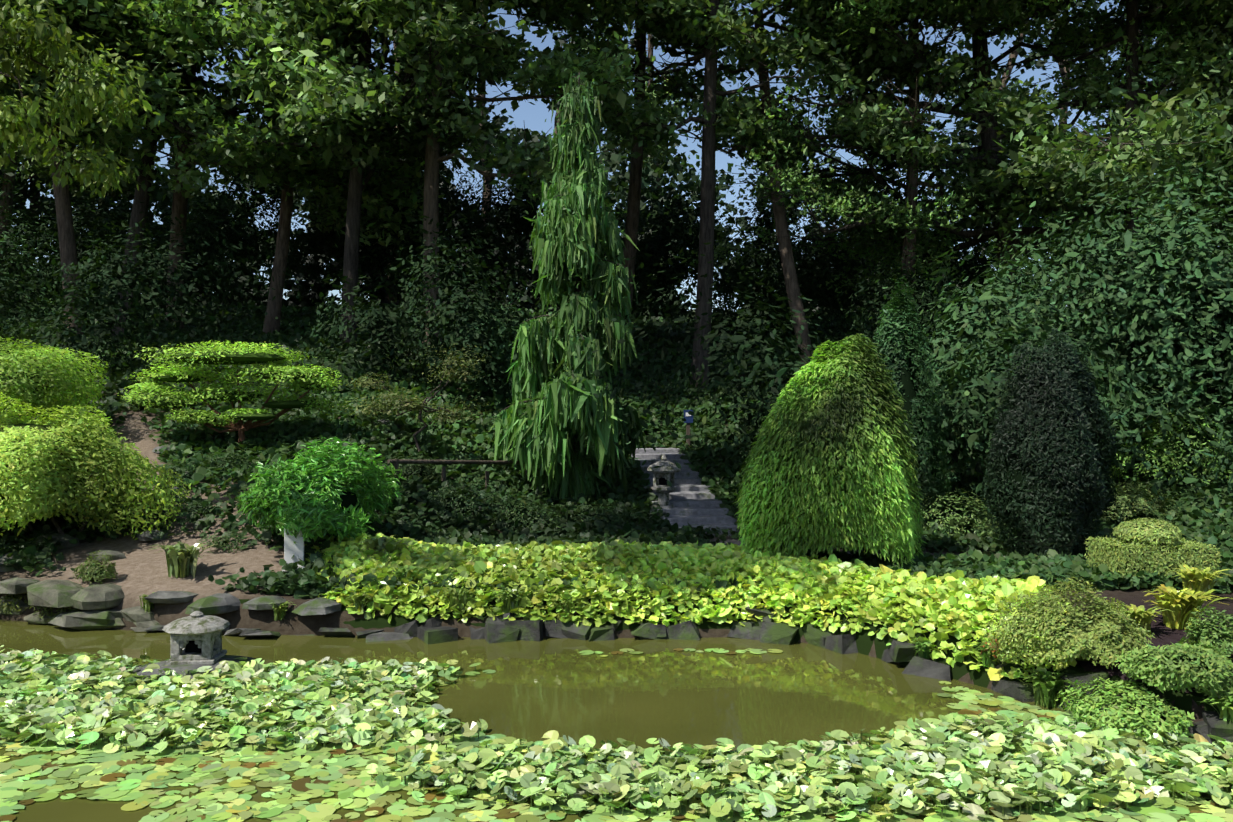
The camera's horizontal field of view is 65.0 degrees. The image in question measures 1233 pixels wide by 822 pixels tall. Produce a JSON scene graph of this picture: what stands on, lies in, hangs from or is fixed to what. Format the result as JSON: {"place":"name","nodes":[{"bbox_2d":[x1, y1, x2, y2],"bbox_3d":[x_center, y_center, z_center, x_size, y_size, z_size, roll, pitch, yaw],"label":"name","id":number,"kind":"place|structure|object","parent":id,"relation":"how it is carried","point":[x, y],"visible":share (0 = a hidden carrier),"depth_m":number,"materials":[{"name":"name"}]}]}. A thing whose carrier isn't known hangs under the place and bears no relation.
{"place":"outdoors","nodes":[
{"label":"outdoors","id":0,"kind":"place"},
{"bbox_2d":[4,0,1177,311],"label":"sky","id":1,"kind":"structure","parent":0,"point":[533,117],"materials":[{"name":"blue"}]},
{"bbox_2d":[0,620,1232,821],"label":"pond water","id":2,"kind":"structure","parent":0,"point":[530,691],"depth_m":8.22,"materials":[{"name":"green liquid"}]},
{"bbox_2d":[0,645,1232,821],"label":"water lilies","id":3,"kind":"object","parent":2,"relation":"on","point":[942,769],"visible":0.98,"depth_m":6.43,"materials":[{"name":"green plant"}]},
{"bbox_2d":[0,325,1232,725],"bbox_3d":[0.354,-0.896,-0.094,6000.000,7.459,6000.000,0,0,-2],"label":"ground","id":4,"kind":"structure","parent":0,"point":[140,567],"depth_m":11.21,"materials":[{"name":"brown soil"}]},
{"bbox_2d":[0,121,164,304],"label":"tree","id":5,"kind":"object","parent":4,"relation":"on","point":[8,188],"depth_m":33.78,"materials":[{"name":"green plant"}]},
{"bbox_2d":[0,336,193,542],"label":"maple shrub","id":6,"kind":"object","parent":4,"relation":"on","point":[48,468],"visible":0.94,"depth_m":12.78,"materials":[{"name":"green plant"}]},
{"bbox_2d":[0,0,226,334],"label":"tree","id":7,"kind":"object","parent":4,"relation":"on","point":[67,244],"visible":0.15,"depth_m":25.97,"materials":[{"name":"green plant"}]},
{"bbox_2d":[0,0,283,335],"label":"tree","id":8,"kind":"object","parent":4,"relation":"on","point":[140,195],"visible":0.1,"depth_m":25.52,"materials":[{"name":"green plant"}]},
{"bbox_2d":[6,0,418,328],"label":"tree","id":9,"kind":"object","parent":4,"relation":"on","point":[179,204],"visible":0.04,"depth_m":28.55,"materials":[{"name":"green plant"}]},
{"bbox_2d":[117,340,352,448],"bbox_3d":[-6.664,-0.222,16.841,4.033,1.990,2.385,0,0,-2],"label":"cloud pruned pine","id":10,"kind":"object","parent":4,"relation":"on","point":[299,375],"visible":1,"depth_m":16.71,"materials":[{"name":"green plant"}]},
{"bbox_2d":[32,0,512,334],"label":"tree","id":11,"kind":"object","parent":4,"relation":"on","point":[124,140],"visible":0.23,"depth_m":25.85,"materials":[{"name":"green plant"}]},
{"bbox_2d":[282,526,304,571],"bbox_3d":[-3.887,1.656,11.681,0.277,0.555,0.277,0,0,-16],"label":"white marker post","id":12,"kind":"object","parent":4,"relation":"on","point":[292,548],"visible":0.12,"depth_m":11.57,"materials":[{"name":"paint"}]},
{"bbox_2d":[236,437,406,542],"bbox_3d":[-3.657,1.110,12.503,1.664,1.548,2.502,0,0,27],"label":"shrub","id":13,"kind":"object","parent":4,"relation":"on","point":[312,497],"visible":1,"depth_m":11.99,"materials":[{"name":"green plant"}]},
{"bbox_2d":[73,0,616,344],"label":"tree","id":14,"kind":"object","parent":4,"relation":"on","point":[315,107],"visible":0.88,"depth_m":23.50,"materials":[{"name":"green plant"}]},
{"bbox_2d":[149,0,671,343],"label":"tree","id":15,"kind":"object","parent":4,"relation":"on","point":[526,157],"visible":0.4,"depth_m":24.02,"materials":[{"name":"green plant"}]},
{"bbox_2d":[335,344,493,451],"bbox_3d":[-3.757,-0.158,17.742,3.055,2.119,2.032,0,0,-2],"label":"cloud-pruned tree","id":16,"kind":"object","parent":4,"relation":"on","point":[407,404],"visible":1,"depth_m":17.63,"materials":[{"name":"green plant"}]},
{"bbox_2d":[387,459,528,492],"bbox_3d":[-2.284,1.202,17.111,0.080,0.858,4.211,0,0,41],"label":"bamboo rail","id":17,"kind":"object","parent":4,"relation":"on","point":[395,462],"visible":0.54,"depth_m":16.36,"materials":[{"name":"brown wood"}]},
{"bbox_2d":[488,61,645,503],"bbox_3d":[-0.928,-2.165,17.355,2.890,8.208,3.176,0,0,-2],"label":"weeping cypress","id":18,"kind":"object","parent":4,"relation":"on","point":[553,435],"visible":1,"depth_m":17.08,"materials":[{"name":"green plant"}]},
{"bbox_2d":[477,0,753,356],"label":"tree","id":19,"kind":"object","parent":4,"relation":"on","point":[633,205],"visible":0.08,"depth_m":30.45,"materials":[{"name":"green plant"}]},
{"bbox_2d":[0,0,1232,322],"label":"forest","id":20,"kind":"object","parent":4,"relation":"on","point":[656,180],"depth_m":46.12,"materials":[{"name":"green plant"}]},
{"bbox_2d":[0,78,1232,512],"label":"understory shrubs","id":21,"kind":"object","parent":4,"relation":"on","point":[1184,364],"visible":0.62,"depth_m":21.01,"materials":[{"name":"green plant"}]},
{"bbox_2d":[0,302,1232,600],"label":"ground cover","id":22,"kind":"object","parent":4,"relation":"on","point":[1206,520],"visible":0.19,"depth_m":16.83,"materials":[{"name":"green plant"}]},
{"bbox_2d":[0,393,1232,739],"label":"shrubs","id":23,"kind":"object","parent":4,"relation":"on","point":[1094,633],"visible":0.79,"depth_m":7.81,"materials":[{"name":"green plant"}]},
{"bbox_2d":[0,411,1232,744],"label":"rocks","id":24,"kind":"object","parent":4,"relation":"on","point":[92,601],"visible":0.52,"depth_m":10.17,"materials":[{"name":"grey stone"}]},
{"bbox_2d":[162,611,229,664],"bbox_3d":[-3.850,2.060,8.881,0.561,0.447,0.579,0,0,-2],"label":"stone lantern","id":25,"kind":"object","parent":24,"relation":"on","point":[195,637],"depth_m":8.72,"materials":[{"name":"stone"}]},
{"bbox_2d":[647,454,680,512],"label":"stone lantern","id":26,"kind":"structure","parent":4,"relation":"on","point":[661,487],"depth_m":16.77,"materials":[{"name":"stone"}]},
{"bbox_2d":[631,448,738,535],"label":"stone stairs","id":27,"kind":"structure","parent":4,"relation":"on","point":[693,501],"depth_m":17.32,"materials":[{"name":"grey stone"}]},
{"bbox_2d":[139,535,1232,721],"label":"ferns","id":28,"kind":"object","parent":4,"relation":"on","point":[1176,607],"visible":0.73,"depth_m":8.87,"materials":[{"name":"green plant"}]},
{"bbox_2d":[684,410,692,448],"bbox_3d":[1.527,0.492,20.666,0.200,1.040,0.110,0,0,-7],"label":"garden sign","id":29,"kind":"object","parent":4,"relation":"on","point":[688,418],"visible":0.65,"depth_m":20.63,"materials":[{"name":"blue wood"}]},
{"bbox_2d":[537,0,874,392],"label":"tree","id":30,"kind":"object","parent":4,"relation":"on","point":[710,92],"visible":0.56,"depth_m":26.03,"materials":[{"name":"green plant"}]},
{"bbox_2d":[239,532,1219,726],"bbox_3d":[1.223,2.010,10.353,12.075,1.020,4.542,0,0,24],"label":"ground cover","id":31,"kind":"object","parent":4,"relation":"on","point":[946,614],"visible":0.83,"depth_m":10.31,"materials":[{"name":"green plant"}]},
{"bbox_2d":[541,0,1019,372],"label":"tree","id":32,"kind":"object","parent":4,"relation":"on","point":[749,42],"visible":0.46,"depth_m":26.63,"materials":[{"name":"green plant"}]},
{"bbox_2d":[733,333,926,566],"bbox_3d":[2.591,0.454,11.810,2.321,2.762,1.908,0,0,-2],"label":"shrub","id":33,"kind":"object","parent":4,"relation":"on","point":[829,461],"visible":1,"depth_m":11.20,"materials":[{"name":"green plant"}]},
{"bbox_2d":[685,0,1067,354],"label":"tree","id":34,"kind":"object","parent":4,"relation":"on","point":[865,109],"visible":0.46,"depth_m":26.12,"materials":[{"name":"green plant"}]},
{"bbox_2d":[872,276,951,534],"bbox_3d":[4.403,0.080,14.630,1.386,4.261,1.409,0,0,-2],"label":"columnar conifer","id":35,"kind":"object","parent":4,"relation":"on","point":[921,416],"visible":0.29,"depth_m":14.39,"materials":[{"name":"green plant"}]},
{"bbox_2d":[673,0,1232,313],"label":"broadleaf","id":36,"kind":"object","parent":4,"relation":"on","point":[880,221],"visible":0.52,"depth_m":27.23,"materials":[{"name":"green plant"}]},
{"bbox_2d":[980,328,1118,559],"bbox_3d":[5.889,0.553,13.035,1.779,3.284,1.738,0,0,-2],"label":"conical shrub","id":37,"kind":"object","parent":4,"relation":"on","point":[1050,450],"visible":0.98,"depth_m":12.64,"materials":[{"name":"green plant"}]},
{"bbox_2d":[919,0,1232,357],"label":"tree","id":38,"kind":"object","parent":4,"relation":"on","point":[1042,157],"visible":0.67,"depth_m":24.67,"materials":[{"name":"green plant"}]},
{"bbox_2d":[1036,0,1232,247],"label":"tree","id":39,"kind":"object","parent":4,"relation":"on","point":[1217,31],"visible":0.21,"depth_m":25.78,"materials":[{"name":"green plant"}]},
{"bbox_2d":[1084,517,1220,589],"bbox_3d":[6.115,1.607,11.090,1.121,0.750,0.867,0,0,-2],"label":"clipped hedge","id":40,"kind":"object","parent":4,"relation":"on","point":[1151,546],"visible":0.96,"depth_m":10.75,"materials":[{"name":"green plant"}]},
{"bbox_3d":[-6.632,-3.346,9.155,10.185,10.930,7.477,0,0,-2],"label":"tree","id":41,"kind":"object","parent":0,"visible":0},
{"bbox_2d":[0,0,159,197],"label":"overhang branch","id":42,"kind":"object","parent":41,"relation":"attached to","point":[36,44],"visible":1,"depth_m":9.04,"materials":[{"name":"green plant"}]}
]}

